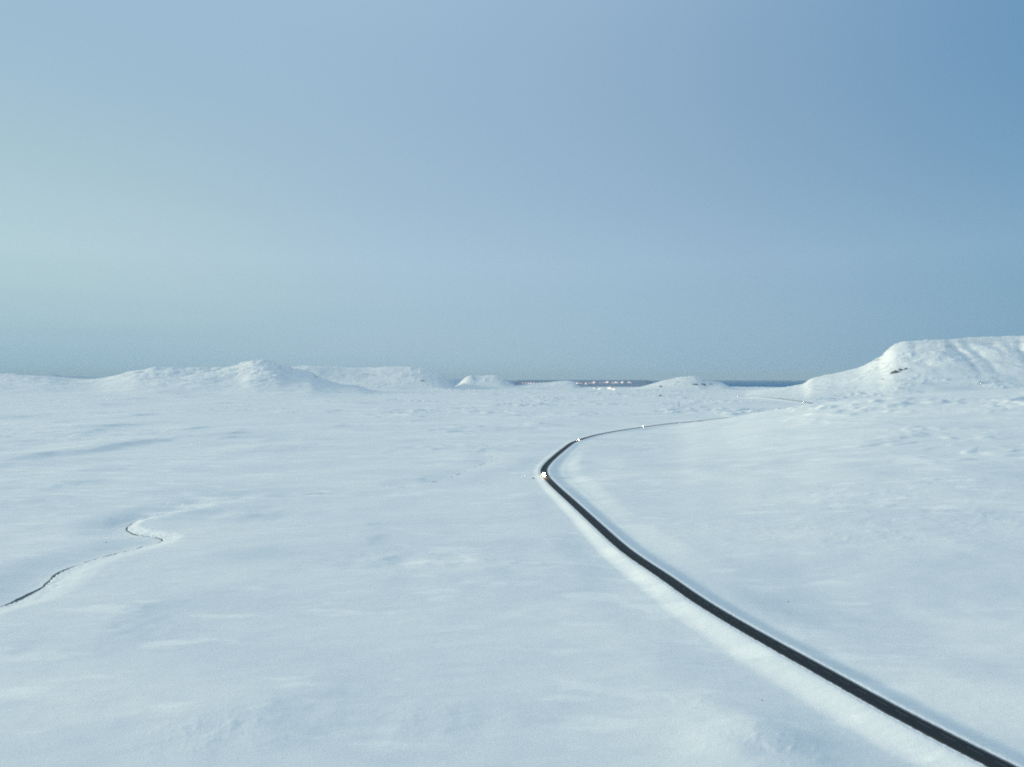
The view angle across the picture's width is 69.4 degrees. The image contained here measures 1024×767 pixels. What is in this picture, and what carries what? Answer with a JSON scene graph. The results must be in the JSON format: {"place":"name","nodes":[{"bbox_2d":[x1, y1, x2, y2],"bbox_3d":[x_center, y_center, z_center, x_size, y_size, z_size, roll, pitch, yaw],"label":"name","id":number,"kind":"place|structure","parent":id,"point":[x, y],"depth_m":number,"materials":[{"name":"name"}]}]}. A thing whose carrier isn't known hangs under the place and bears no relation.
{"place":"outdoors","nodes":[
{"label":"outdoors","id":0,"kind":"place"},
{"bbox_2d":[20,374,99,378],"bbox_3d":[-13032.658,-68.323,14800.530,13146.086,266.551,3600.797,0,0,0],"label":"ridge","id":1,"kind":"structure","parent":0,"point":[77,377],"depth_m":14391.14,"materials":[{"name":"white snow"}]},
{"bbox_2d":[0,359,374,395],"bbox_3d":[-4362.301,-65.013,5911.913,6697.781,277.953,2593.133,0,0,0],"label":"hill","id":2,"kind":"structure","parent":0,"point":[261,377],"depth_m":5581.05,"materials":[{"name":"white snow"}]},
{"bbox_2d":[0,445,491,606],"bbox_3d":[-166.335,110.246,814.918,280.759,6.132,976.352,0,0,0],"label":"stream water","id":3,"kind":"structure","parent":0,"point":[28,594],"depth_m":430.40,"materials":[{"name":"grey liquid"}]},
{"bbox_2d":[292,366,459,389],"bbox_3d":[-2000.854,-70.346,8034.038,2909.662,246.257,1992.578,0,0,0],"label":"hill","id":4,"kind":"structure","parent":0,"point":[395,377],"depth_m":7629.04,"materials":[{"name":"white snow"}]},
{"bbox_2d":[446,379,514,385],"bbox_3d":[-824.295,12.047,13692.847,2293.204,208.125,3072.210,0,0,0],"label":"ridge","id":5,"kind":"structure","parent":0,"point":[454,382],"depth_m":13379.39,"materials":[{"name":"white snow"}]},
{"bbox_2d":[455,375,514,387],"bbox_3d":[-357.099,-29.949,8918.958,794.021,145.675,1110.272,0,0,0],"label":"hill","id":6,"kind":"structure","parent":0,"point":[484,381],"depth_m":8637.87,"materials":[{"name":"white snow"}]},
{"bbox_2d":[0,386,1023,766],"bbox_3d":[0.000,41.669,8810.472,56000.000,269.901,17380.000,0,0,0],"label":"snow ground","id":7,"kind":"structure","parent":0,"point":[364,580],"depth_m":426.76,"materials":[{"name":"white snow"}]},
{"bbox_2d":[0,0,1023,379],"label":"sky","id":8,"kind":"structure","parent":0,"point":[456,189],"materials":[{"name":"blue"}]},
{"bbox_2d":[515,381,581,387],"bbox_3d":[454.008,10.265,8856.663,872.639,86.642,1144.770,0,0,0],"label":"hill","id":9,"kind":"structure","parent":0,"point":[564,384],"depth_m":8643.89,"materials":[{"name":"white snow"}]},
{"bbox_2d":[512,380,653,386],"bbox_3d":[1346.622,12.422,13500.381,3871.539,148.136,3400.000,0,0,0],"label":"shore","id":10,"kind":"structure","parent":0,"point":[636,383],"depth_m":13776.04,"materials":[{"name":"white snow"}]},
{"bbox_2d":[510,380,807,386],"bbox_3d":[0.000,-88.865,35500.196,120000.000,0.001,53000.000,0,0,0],"label":"sea","id":11,"kind":"structure","parent":0,"point":[758,383],"depth_m":27778.12,"materials":[{"name":"liquid"}]},
{"bbox_2d":[633,376,732,389],"bbox_3d":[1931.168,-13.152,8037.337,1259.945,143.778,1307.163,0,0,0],"label":"hill","id":12,"kind":"structure","parent":0,"point":[687,382],"depth_m":7874.65,"materials":[{"name":"white snow"}]},
{"bbox_2d":[540,393,1017,766],"bbox_3d":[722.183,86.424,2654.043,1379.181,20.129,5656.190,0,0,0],"label":"road","id":13,"kind":"structure","parent":0,"point":[959,745],"depth_m":306.42,"materials":[{"name":"black asphalt"}]},
{"bbox_2d":[750,336,1023,400],"bbox_3d":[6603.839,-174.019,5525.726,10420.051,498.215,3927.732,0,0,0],"label":"mountain","id":14,"kind":"structure","parent":0,"point":[975,363],"depth_m":4605.60,"materials":[{"name":"white snow"}]}
]}

